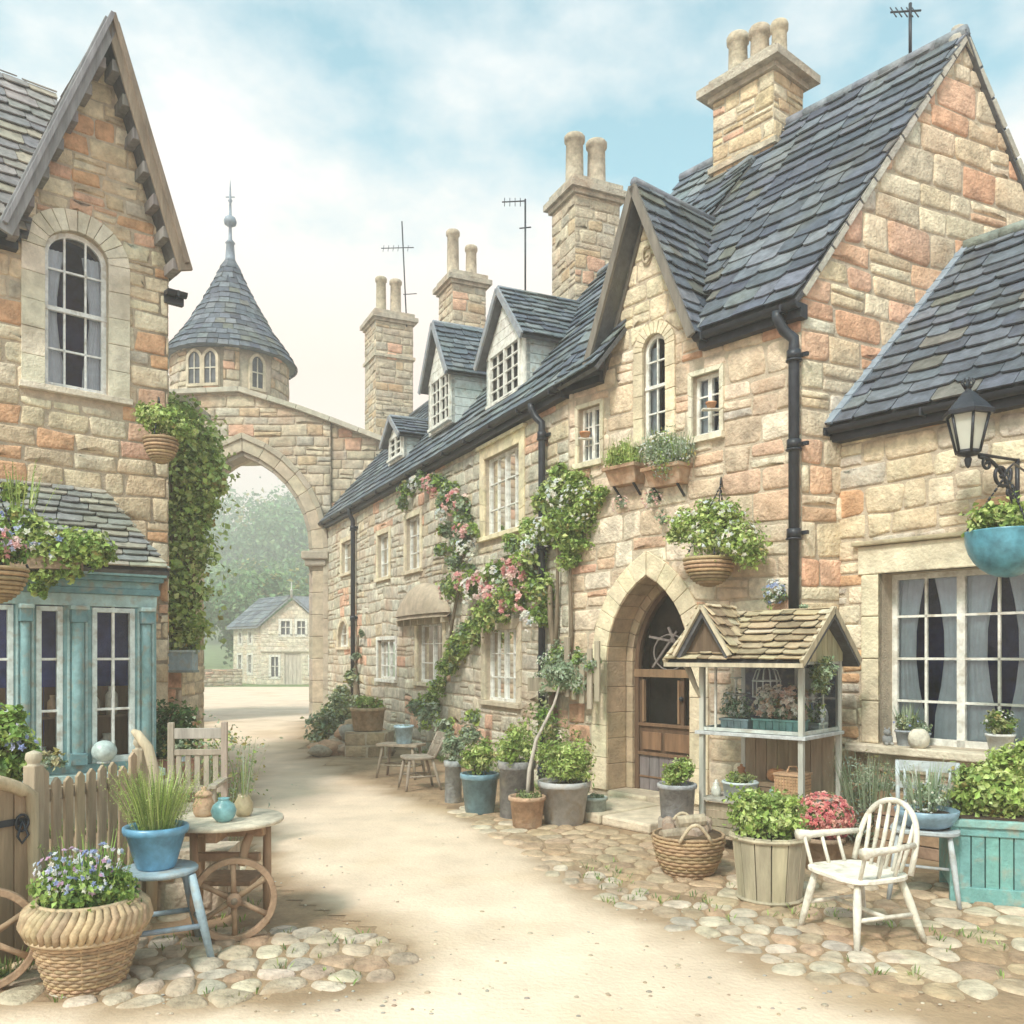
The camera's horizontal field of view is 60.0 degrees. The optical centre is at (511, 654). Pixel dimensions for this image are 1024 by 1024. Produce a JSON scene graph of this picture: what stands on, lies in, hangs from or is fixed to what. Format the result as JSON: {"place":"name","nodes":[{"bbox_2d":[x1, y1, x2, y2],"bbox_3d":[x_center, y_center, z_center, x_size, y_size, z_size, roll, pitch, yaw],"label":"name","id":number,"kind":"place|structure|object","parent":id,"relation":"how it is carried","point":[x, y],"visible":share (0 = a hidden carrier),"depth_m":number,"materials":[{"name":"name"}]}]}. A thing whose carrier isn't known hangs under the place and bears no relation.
{"place":"outdoors","nodes":[
{"label":"outdoors","id":0,"kind":"place"},
{"bbox_2d":[0,866,262,1005],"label":"cobbled verge","id":1,"kind":"structure","parent":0,"point":[26,991],"depth_m":4.56,"materials":[{"name":"stone"}]},
{"bbox_2d":[0,888,33,988],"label":"wagon wheel","id":2,"kind":"object","parent":1,"relation":"on","point":[22,902],"visible":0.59,"depth_m":4.51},
{"bbox_2d":[0,776,40,964],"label":"garden gate","id":3,"kind":"structure","parent":1,"relation":"on","point":[20,856],"depth_m":4.78,"materials":[{"name":"brown wood"}]},
{"bbox_2d":[0,702,44,781],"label":"shrub","id":4,"kind":"object","parent":1,"relation":"on","point":[18,741],"visible":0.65,"depth_m":5.66,"materials":[{"name":"green plant"}]},
{"bbox_2d":[23,738,148,893],"bbox_3d":[-2.551,1.117,5.376,0.089,1.165,0.980,0,0,15],"label":"picket fence","id":5,"kind":"object","parent":1,"relation":"on","point":[35,775],"visible":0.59,"depth_m":5.27,"materials":[{"name":"brown wood"}]},
{"bbox_2d":[131,729,159,918],"bbox_3d":[-2.355,1.090,5.694,0.181,1.223,0.070,0,0,0],"label":"bent post","id":6,"kind":"object","parent":1,"relation":"on","point":[144,743],"visible":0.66,"depth_m":5.67,"materials":[{"name":"brown wood"}]},
{"bbox_2d":[204,627,232,668],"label":"hill","id":7,"kind":"structure","parent":0,"point":[214,654],"depth_m":106.99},
{"bbox_2d":[207,487,266,633],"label":"broadleaf tree","id":8,"kind":"object","parent":7,"relation":"on","point":[225,518],"visible":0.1,"depth_m":157.36,"materials":[{"name":"green plant"}]},
{"bbox_2d":[204,553,295,643],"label":"broadleaf tree","id":9,"kind":"object","parent":7,"relation":"on","point":[227,575],"visible":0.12,"depth_m":87.35,"materials":[{"name":"green plant"}]},
{"bbox_2d":[205,477,307,574],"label":"broadleaf tree","id":10,"kind":"object","parent":7,"relation":"on","point":[287,506],"visible":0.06,"depth_m":138.10,"materials":[{"name":"green plant"}]},
{"bbox_2d":[214,493,304,573],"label":"broadleaf tree","id":11,"kind":"object","parent":7,"relation":"on","point":[232,540],"visible":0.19,"depth_m":124.77,"materials":[{"name":"green plant"}]},
{"bbox_2d":[233,498,308,575],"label":"broadleaf tree","id":12,"kind":"object","parent":7,"relation":"on","point":[271,536],"visible":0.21,"depth_m":117.47,"materials":[{"name":"green plant"}]},
{"bbox_2d":[237,543,309,607],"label":"broadleaf tree","id":13,"kind":"object","parent":7,"relation":"on","point":[301,572],"visible":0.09,"depth_m":83.77,"materials":[{"name":"green plant"}]},
{"bbox_2d":[49,925,418,1008],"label":"cobbled path","id":14,"kind":"structure","parent":0,"point":[180,974],"depth_m":4.78,"materials":[{"name":"stone"}]},
{"bbox_2d":[16,830,153,997],"bbox_3d":[-2.187,1.308,4.563,0.638,0.790,0.638,0,0,0],"label":"wicker planter","id":15,"kind":"object","parent":14,"relation":"on","point":[80,929],"visible":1,"depth_m":4.39,"materials":[{"name":"wicker"}]},
{"bbox_2d":[122,859,214,956],"bbox_3d":[-1.989,1.452,5.000,0.532,0.505,0.451,0,0,-29],"label":"painted stool","id":16,"kind":"object","parent":14,"relation":"on","point":[184,869],"visible":0.54,"depth_m":4.92,"materials":[{"name":"paint"}]},
{"bbox_2d":[97,755,225,871],"bbox_3d":[-1.996,0.900,4.993,0.755,0.596,0.705,0,0,0],"label":"herb pot","id":17,"kind":"object","parent":16,"relation":"on","point":[155,833],"visible":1,"depth_m":4.88,"materials":[{"name":"ceramic"}]},
{"bbox_2d":[204,684,308,686],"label":"meadow","id":18,"kind":"structure","parent":0,"point":[250,685],"depth_m":46.61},
{"bbox_2d":[204,669,241,685],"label":"field wall","id":19,"kind":"structure","parent":18,"relation":"on","point":[223,677],"depth_m":47.48,"materials":[{"name":"stone"}]},
{"bbox_2d":[205,566,308,667],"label":"broadleaf tree","id":20,"kind":"object","parent":18,"relation":"on","point":[233,601],"visible":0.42,"depth_m":62.67,"materials":[{"name":"green plant"}]},
{"bbox_2d":[204,687,309,720],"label":"lane","id":21,"kind":"structure","parent":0,"point":[256,703],"depth_m":30.44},
{"bbox_2d":[226,581,309,684],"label":"distant house","id":22,"kind":"structure","parent":0,"point":[273,650],"depth_m":49.55,"materials":[{"name":"stone"}]},
{"bbox_2d":[285,653,300,684],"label":"door","id":23,"kind":"structure","parent":22,"relation":"in","point":[292,660],"depth_m":49.56,"materials":[{"name":"brown wood"}]},
{"bbox_2d":[0,721,1023,1023],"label":"road","id":24,"kind":"structure","parent":0,"point":[376,837],"depth_m":5.23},
{"bbox_2d":[141,764,990,1017],"bbox_3d":[-3.341,1.695,12.777,3.770,0.017,20.263,0,0,-23],"label":"grit","id":25,"kind":"object","parent":24,"relation":"on","point":[609,994],"visible":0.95,"depth_m":4.42,"materials":[{"name":"gravel"}]},
{"bbox_2d":[0,725,1023,1022],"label":"ground","id":26,"kind":"structure","parent":0,"point":[1006,1007],"depth_m":5.68,"materials":[{"name":"stone"}]},
{"bbox_2d":[0,10,192,832],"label":"gabled shop","id":27,"kind":"structure","parent":26,"relation":"on","point":[94,259],"depth_m":9.28,"materials":[{"name":"stone"}]},
{"bbox_2d":[0,497,30,603],"bbox_3d":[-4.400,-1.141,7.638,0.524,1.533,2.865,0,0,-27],"label":"hanging basket","id":28,"kind":"object","parent":27,"relation":"attached to","point":[13,580],"visible":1,"depth_m":6.55,"materials":[{"name":"wicker"}]},
{"bbox_2d":[0,460,119,599],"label":"window planter","id":29,"kind":"object","parent":27,"relation":"on","point":[67,554],"visible":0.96,"depth_m":7.87,"materials":[{"name":"green plant"}]},
{"bbox_2d":[18,208,132,405],"bbox_3d":[-4.630,-3.702,9.411,1.107,1.960,0.217,0,0,-41],"label":"window","id":30,"kind":"structure","parent":27,"relation":"in","point":[43,368],"depth_m":9.40,"materials":[{"name":"stone"}]},
{"bbox_2d":[91,740,116,763],"bbox_3d":[-3.909,0.935,8.499,0.230,0.220,0.228,0,0,0],"label":"glass globe","id":31,"kind":"object","parent":27,"relation":"on","point":[104,751],"visible":0.99,"depth_m":8.43,"materials":[{"name":"glass"}]},
{"bbox_2d":[131,397,198,463],"bbox_3d":[-3.766,-2.386,9.434,0.908,0.760,0.574,0,0,35],"label":"hanging basket","id":32,"kind":"object","parent":27,"relation":"attached to","point":[159,448],"visible":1,"depth_m":9.26,"materials":[{"name":"wicker"}]},
{"bbox_2d":[168,640,200,672],"bbox_3d":[-4.133,0.002,11.116,0.455,0.452,0.283,0,0,0],"label":"window box","id":33,"kind":"object","parent":27,"relation":"attached to","point":[186,661],"visible":0.86,"depth_m":11.00,"materials":[{"name":"paint"}]},
{"bbox_2d":[156,697,205,801],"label":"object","id":34,"kind":"object","parent":26,"relation":"on","point":[180,718],"visible":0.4,"depth_m":9.24,"materials":[{"name":"green plant"}]},
{"bbox_2d":[168,395,210,779],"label":"garden wall","id":35,"kind":"structure","parent":26,"relation":"on","point":[188,688],"depth_m":11.68,"materials":[{"name":"stone"}]},
{"bbox_2d":[168,391,240,654],"bbox_3d":[-4.277,-1.593,11.156,1.726,3.429,1.530,0,0,0],"label":"ivy","id":36,"kind":"object","parent":35,"relation":"attached to","point":[200,477],"visible":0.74,"depth_m":11.04,"materials":[{"name":"green plant"}]},
{"bbox_2d":[161,722,227,840],"bbox_3d":[-2.650,1.140,7.319,0.510,1.120,0.540,0,0,-7],"label":"garden chair","id":37,"kind":"object","parent":26,"relation":"on","point":[218,784],"visible":0.45,"depth_m":7.55,"materials":[{"name":"brown wood"}]},
{"bbox_2d":[157,841,239,914],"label":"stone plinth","id":38,"kind":"structure","parent":26,"relation":"on","point":[171,894],"depth_m":5.76,"materials":[{"name":"stone"}]},
{"bbox_2d":[163,714,291,840],"bbox_3d":[-2.628,1.184,8.034,1.058,1.271,1.051,0,0,37],"label":"wild plant","id":39,"kind":"object","parent":26,"relation":"on","point":[233,789],"visible":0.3,"depth_m":8.00,"materials":[{"name":"green plant"}]},
{"bbox_2d":[173,808,283,941],"bbox_3d":[-1.770,1.353,5.450,0.725,0.699,0.720,0,0,0],"label":"cart table","id":40,"kind":"object","parent":26,"relation":"on","point":[203,831],"visible":0.78,"depth_m":5.30,"materials":[{"name":"brown wood"}]},
{"bbox_2d":[211,797,236,821],"bbox_3d":[-1.730,0.932,5.320,0.149,0.140,0.150,0,0,0],"label":"round vase","id":41,"kind":"object","parent":40,"relation":"on","point":[223,809],"visible":1,"depth_m":5.27,"materials":[{"name":"ceramic"}]},
{"bbox_2d":[228,737,257,816],"bbox_3d":[-1.656,0.759,5.526,0.193,0.486,0.273,0,0,-40],"label":"ceramic vase","id":42,"kind":"object","parent":40,"relation":"on","point":[243,803],"visible":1,"depth_m":5.47,"materials":[{"name":"ceramic"}]},
{"bbox_2d":[169,386,383,720],"bbox_3d":[-7.746,-2.380,21.915,9.508,8.159,1.270,0,0,0],"label":"stone gateway","id":43,"kind":"object","parent":26,"relation":"on","point":[316,463],"visible":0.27,"depth_m":21.47,"materials":[{"name":"stone"}]},
{"bbox_2d":[168,181,297,465],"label":"round tower","id":44,"kind":"structure","parent":43,"relation":"on","point":[225,336],"depth_m":22.50,"materials":[{"name":"stone"}]},
{"bbox_2d":[186,347,219,387],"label":"window","id":45,"kind":"structure","parent":44,"relation":"in","point":[203,369],"depth_m":22.07,"materials":[{"name":"stone"}]},
{"bbox_2d":[248,353,265,392],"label":"window","id":46,"kind":"structure","parent":44,"relation":"in","point":[256,363],"depth_m":22.46,"materials":[{"name":"stone"}]},
{"bbox_2d":[300,692,358,742],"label":"shrub","id":47,"kind":"object","parent":26,"relation":"on","point":[336,715],"visible":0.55,"depth_m":16.40,"materials":[{"name":"green plant"}]},
{"bbox_2d":[307,719,396,756],"bbox_3d":[-2.861,1.467,15.976,1.551,0.638,2.801,0,0,-7],"label":"stone heap","id":48,"kind":"object","parent":26,"relation":"on","point":[334,744],"visible":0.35,"depth_m":14.86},
{"bbox_2d":[345,730,393,757],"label":"stone block","id":49,"kind":"structure","parent":26,"relation":"on","point":[360,744],"depth_m":14.54,"materials":[{"name":"stone"}]},
{"bbox_2d":[350,695,385,730],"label":"potted plant","id":50,"kind":"object","parent":49,"relation":"on","point":[365,716],"visible":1,"depth_m":14.61,"materials":[{"name":"green plant"}]},
{"bbox_2d":[375,742,425,779],"bbox_3d":[-1.533,1.466,12.242,0.620,0.473,0.344,0,0,20],"label":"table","id":51,"kind":"object","parent":26,"relation":"on","point":[412,745],"visible":0.96,"depth_m":12.19,"materials":[{"name":"brown wood"}]},
{"bbox_2d":[398,731,446,791],"bbox_3d":[-1.136,1.348,11.212,0.537,0.712,0.448,0,0,-20],"label":"wooden chair","id":52,"kind":"object","parent":26,"relation":"on","point":[434,749],"visible":0.99,"depth_m":11.18,"materials":[{"name":"brown wood"}]},
{"bbox_2d":[405,697,483,745],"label":"shrub","id":53,"kind":"object","parent":26,"relation":"on","point":[428,714],"visible":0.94,"depth_m":13.27,"materials":[{"name":"green plant"}]},
{"bbox_2d":[441,731,465,803],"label":"potted plant","id":54,"kind":"object","parent":26,"relation":"on","point":[453,785],"visible":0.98,"depth_m":10.11,"materials":[{"name":"green plant"}]},
{"bbox_2d":[0,748,1006,1002],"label":"weeds","id":55,"kind":"object","parent":26,"relation":"on","point":[4,972],"visible":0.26,"depth_m":5.37,"materials":[{"name":"green plant"}]},
{"bbox_2d":[489,719,542,818],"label":"potted plant","id":56,"kind":"object","parent":26,"relation":"on","point":[513,767],"visible":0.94,"depth_m":9.09,"materials":[{"name":"green plant"}]},
{"bbox_2d":[318,131,755,787],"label":"terraced cottage","id":57,"kind":"structure","parent":26,"relation":"on","point":[486,425],"depth_m":14.08,"materials":[{"name":"stone"}]},
{"bbox_2d":[317,629,364,719],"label":"ivy","id":58,"kind":"object","parent":57,"relation":"attached to","point":[351,677],"visible":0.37,"depth_m":18.89,"materials":[{"name":"green plant"}]},
{"bbox_2d":[374,526,390,582],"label":"window","id":59,"kind":"structure","parent":57,"relation":"in","point":[385,539],"depth_m":17.44,"materials":[{"name":"stone"}]},
{"bbox_2d":[374,636,397,682],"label":"window","id":60,"kind":"structure","parent":57,"relation":"in","point":[388,643],"depth_m":17.25,"materials":[{"name":"wood"}]},
{"bbox_2d":[401,507,422,575],"bbox_3d":[-1.731,-1.980,15.686,0.554,1.104,0.948,0,0,0],"label":"window","id":61,"kind":"structure","parent":57,"relation":"in","point":[416,525],"depth_m":15.87,"materials":[{"name":"stone"}]},
{"bbox_2d":[412,622,445,687],"bbox_3d":[-1.369,-0.043,14.904,0.766,1.172,1.424,0,0,0],"label":"window","id":62,"kind":"structure","parent":57,"relation":"in","point":[433,636],"depth_m":15.20,"materials":[{"name":"wood"}]},
{"bbox_2d":[395,469,479,647],"bbox_3d":[-1.284,-1.563,14.389,0.515,3.150,3.547,0,0,-25],"label":"climbing rose","id":63,"kind":"object","parent":57,"relation":"attached to","point":[449,500],"visible":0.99,"depth_m":13.62,"materials":[{"name":"green plant"}]},
{"bbox_2d":[416,514,558,745],"bbox_3d":[-0.420,-0.253,12.661,0.693,3.050,4.512,0,0,-25],"label":"climbing rose","id":64,"kind":"object","parent":57,"relation":"attached to","point":[516,581],"visible":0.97,"depth_m":11.73,"materials":[{"name":"green plant"}]},
{"bbox_2d":[478,618,522,708],"bbox_3d":[-0.148,0.120,12.303,0.688,1.204,1.274,0,0,0],"label":"window","id":65,"kind":"structure","parent":57,"relation":"in","point":[505,645],"depth_m":12.32,"materials":[{"name":"wood"}]},
{"bbox_2d":[475,423,526,542],"bbox_3d":[-0.051,-2.321,12.290,0.690,1.389,1.554,0,0,-11],"label":"window","id":66,"kind":"structure","parent":57,"relation":"in","point":[507,499],"depth_m":12.31,"materials":[{"name":"stone"}]},
{"bbox_2d":[508,654,581,828],"bbox_3d":[0.336,0.848,8.802,0.772,1.703,0.391,0,0,-23],"label":"potted tree","id":67,"kind":"object","parent":26,"relation":"on","point":[527,805],"visible":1,"depth_m":8.73,"materials":[{"name":"ceramic"}]},
{"bbox_2d":[518,697,593,791],"bbox_3d":[0.514,1.131,10.190,0.910,1.290,0.626,0,0,0],"label":"shrub","id":68,"kind":"object","parent":26,"relation":"on","point":[548,730],"visible":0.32,"depth_m":10.15,"materials":[{"name":"green plant"}]},
{"bbox_2d":[529,738,596,825],"bbox_3d":[0.516,1.265,8.965,0.695,0.870,0.692,0,0,0],"label":"potted plant","id":69,"kind":"object","parent":26,"relation":"on","point":[565,791],"visible":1,"depth_m":8.78,"materials":[{"name":"green plant"}]},
{"bbox_2d":[543,788,698,833],"bbox_3d":[1.194,1.619,9.501,1.389,0.162,1.893,0,0,-40],"label":"doorstep","id":70,"kind":"object","parent":26,"relation":"on","point":[634,812],"visible":0.43,"depth_m":8.91,"materials":[{"name":"stone"}]},
{"bbox_2d":[657,755,696,817],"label":"potted plant","id":71,"kind":"object","parent":70,"relation":"on","point":[676,791],"visible":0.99,"depth_m":7.67,"materials":[{"name":"green plant"}]},
{"bbox_2d":[533,860,907,986],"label":"cobbled kerb","id":72,"kind":"structure","parent":26,"relation":"on","point":[811,937],"depth_m":5.36,"materials":[{"name":"stone"}]},
{"bbox_2d":[662,603,861,840],"bbox_3d":[2.212,0.634,7.822,1.270,2.132,1.329,0,0,41],"label":"display stall","id":73,"kind":"object","parent":26,"relation":"on","point":[785,643],"visible":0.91,"depth_m":7.65,"materials":[{"name":"brown wood"}]},
{"bbox_2d":[719,687,754,728],"bbox_3d":[1.975,0.481,7.799,0.334,0.378,0.208,0,0,36],"label":"flower box","id":74,"kind":"object","parent":73,"relation":"on","point":[740,721],"visible":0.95,"depth_m":7.76,"materials":[{"name":"ceramic"}]},
{"bbox_2d":[721,770,758,798],"bbox_3d":[1.991,1.129,7.737,0.319,0.252,0.321,0,0,0],"label":"bucket planter","id":75,"kind":"object","parent":73,"relation":"on","point":[741,780],"visible":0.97,"depth_m":7.66,"materials":[{"name":"paint"}]},
{"bbox_2d":[749,683,810,731],"bbox_3d":[2.288,0.456,7.558,0.520,0.427,0.264,0,0,43],"label":"flower box","id":76,"kind":"object","parent":73,"relation":"on","point":[781,722],"visible":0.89,"depth_m":7.50,"materials":[{"name":"ceramic"}]},
{"bbox_2d":[773,766,812,797],"bbox_3d":[2.364,1.095,7.465,0.240,0.314,0.260,0,0,41],"label":"wicker hamper","id":77,"kind":"object","parent":73,"relation":"on","point":[787,779],"visible":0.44,"depth_m":7.40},
{"bbox_2d":[807,655,839,695],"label":"hanging herbs","id":78,"kind":"object","parent":73,"relation":"hanging from","point":[822,674],"visible":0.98,"depth_m":7.33,"materials":[{"name":"green plant"}]},
{"bbox_2d":[554,17,1023,818],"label":"gabled cottage","id":79,"kind":"structure","parent":26,"relation":"on","point":[772,301],"depth_m":9.20,"materials":[{"name":"stone"}]},
{"bbox_2d":[525,461,573,546],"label":"climbing vine","id":80,"kind":"object","parent":79,"relation":"attached to","point":[547,498],"visible":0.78,"depth_m":10.50,"materials":[{"name":"green plant"}]},
{"bbox_2d":[549,465,610,659],"bbox_3d":[0.775,-1.034,10.207,0.682,2.298,0.613,0,0,0],"label":"climbing vine","id":81,"kind":"object","parent":79,"relation":"attached to","point":[588,504],"visible":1,"depth_m":10.22,"materials":[{"name":"green plant"}]},
{"bbox_2d":[572,398,604,469],"bbox_3d":[0.937,-2.544,10.310,0.212,0.753,0.465,0,0,-40],"label":"window","id":82,"kind":"structure","parent":79,"relation":"in","point":[590,416],"depth_m":10.33,"materials":[{"name":"stone"}]},
{"bbox_2d":[601,435,647,498],"bbox_3d":[1.222,-2.060,9.700,0.511,0.657,0.536,0,0,0],"label":"wall planter","id":83,"kind":"object","parent":79,"relation":"attached to","point":[623,468],"visible":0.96,"depth_m":9.62,"materials":[{"name":"ceramic"}]},
{"bbox_2d":[630,320,676,448],"bbox_3d":[1.560,-2.918,9.553,0.187,1.317,0.605,0,0,-40],"label":"window","id":84,"kind":"structure","parent":79,"relation":"in","point":[666,332],"depth_m":9.64,"materials":[{"name":"stone"}]},
{"bbox_2d":[634,590,689,790],"bbox_3d":[1.746,0.390,9.849,0.116,2.300,0.986,0,0,-40],"label":"door","id":85,"kind":"structure","parent":79,"relation":"in","point":[656,744],"depth_m":9.99,"materials":[{"name":"brown wood"}]},
{"bbox_2d":[632,423,699,500],"bbox_3d":[1.601,-2.037,9.226,0.691,0.804,0.664,0,0,0],"label":"wall planter","id":86,"kind":"object","parent":79,"relation":"attached to","point":[668,471],"visible":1,"depth_m":9.15,"materials":[{"name":"ceramic"}]},
{"bbox_2d":[686,363,724,444],"bbox_3d":[2.010,-2.532,9.038,0.212,0.741,0.454,0,0,-40],"label":"window","id":87,"kind":"structure","parent":79,"relation":"in","point":[705,385],"depth_m":9.06,"materials":[{"name":"stone"}]},
{"bbox_2d":[662,477,772,586],"bbox_3d":[1.949,-1.183,8.515,1.186,1.067,0.758,0,0,34],"label":"hanging basket","id":88,"kind":"object","parent":79,"relation":"attached to","point":[716,525],"visible":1,"depth_m":8.38,"materials":[{"name":"wicker"}]},
{"bbox_2d":[794,797,926,950],"bbox_3d":[2.119,1.294,5.370,0.545,0.824,0.651,0,0,-20],"label":"white chair","id":89,"kind":"object","parent":26,"relation":"on","point":[861,874],"visible":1,"depth_m":5.34,"materials":[{"name":"paint"}]},
{"bbox_2d":[825,745,913,844],"bbox_3d":[3.144,1.264,7.766,0.854,0.923,0.821,0,0,35],"label":"lavender bush","id":90,"kind":"object","parent":26,"relation":"on","point":[866,778],"visible":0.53,"depth_m":7.72,"materials":[{"name":"green plant"}]},
{"bbox_2d":[874,789,945,860],"bbox_3d":[3.452,1.440,7.542,0.300,0.515,0.620,0,0,-39],"label":"wooden crate","id":91,"kind":"object","parent":26,"relation":"on","point":[928,848],"visible":0.23,"depth_m":7.48,"materials":[{"name":"wood"}]},
{"bbox_2d":[823,220,1023,838],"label":"stone annex","id":92,"kind":"object","parent":26,"relation":"on","point":[931,613],"visible":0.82,"depth_m":8.00,"materials":[{"name":"stone"}]},
{"bbox_2d":[889,703,920,745],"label":"potted plant","id":93,"kind":"object","parent":92,"relation":"on","point":[907,719],"visible":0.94,"depth_m":7.88,"materials":[{"name":"green plant"}]},
{"bbox_2d":[878,566,1023,749],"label":"window","id":94,"kind":"structure","parent":92,"relation":"in","point":[965,596],"depth_m":7.81,"materials":[{"name":"wood"}]},
{"bbox_2d":[942,377,1019,504],"bbox_3d":[3.757,-1.650,7.006,0.772,1.029,0.338,0,0,-17],"label":"wall lantern","id":95,"kind":"object","parent":92,"relation":"attached to","point":[966,415],"depth_m":6.90,"materials":[{"name":"black metal"}]},
{"bbox_2d":[959,462,1023,577],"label":"hanging bowl","id":96,"kind":"object","parent":92,"relation":"hanging from","point":[994,541],"visible":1,"depth_m":6.44,"materials":[{"name":"ceramic"}]},
{"bbox_2d":[980,709,1019,751],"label":"potted plant","id":97,"kind":"object","parent":92,"relation":"on","point":[998,735],"visible":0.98,"depth_m":7.20,"materials":[{"name":"green plant"}]},
{"bbox_2d":[0,0,1023,625],"label":"sky","id":98,"kind":"structure","parent":0,"point":[332,125],"materials":[{"name":"blue"}]},
{"bbox_2d":[447,806,1023,1000],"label":"stone paving","id":99,"kind":"structure","parent":0,"point":[986,956],"depth_m":5.84,"materials":[{"name":"stone"}]},
{"bbox_2d":[458,736,499,814],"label":"potted plant","id":100,"kind":"object","parent":99,"relation":"on","point":[479,782],"visible":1,"depth_m":9.38,"materials":[{"name":"green plant"}]},
{"bbox_2d":[651,811,725,879],"bbox_3d":[1.363,1.479,6.849,0.572,0.446,0.574,0,0,0],"label":"log basket","id":101,"kind":"object","parent":99,"relation":"on","point":[684,855],"visible":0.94,"depth_m":6.64,"materials":[{"name":"wicker"}]},
{"bbox_2d":[721,784,811,906],"bbox_3d":[1.768,1.305,6.173,0.603,0.791,0.636,0,0,0],"label":"barrel planter","id":102,"kind":"object","parent":99,"relation":"on","point":[773,859],"visible":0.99,"depth_m":6.00,"materials":[{"name":"brown wood"}]},
{"bbox_2d":[797,790,856,869],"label":"potted plant","id":103,"kind":"object","parent":99,"relation":"on","point":[826,819],"visible":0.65,"depth_m":6.85,"materials":[{"name":"pink plant"}]},
{"bbox_2d":[886,759,961,909],"bbox_3d":[2.891,1.238,6.201,0.468,0.931,0.479,0,0,28],"label":"grey chair","id":104,"kind":"object","parent":99,"relation":"on","point":[948,834],"visible":0.48,"depth_m":6.17,"materials":[{"name":"paint"}]},
{"bbox_2d":[893,757,959,829],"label":"potted plant","id":105,"kind":"object","parent":104,"relation":"on","point":[930,813],"visible":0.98,"depth_m":6.09,"materials":[{"name":"green plant"}]},
{"bbox_2d":[939,738,1023,907],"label":"teal planter","id":106,"kind":"object","parent":99,"relation":"on","point":[988,797],"visible":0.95,"depth_m":6.06,"materials":[{"name":"paint"}]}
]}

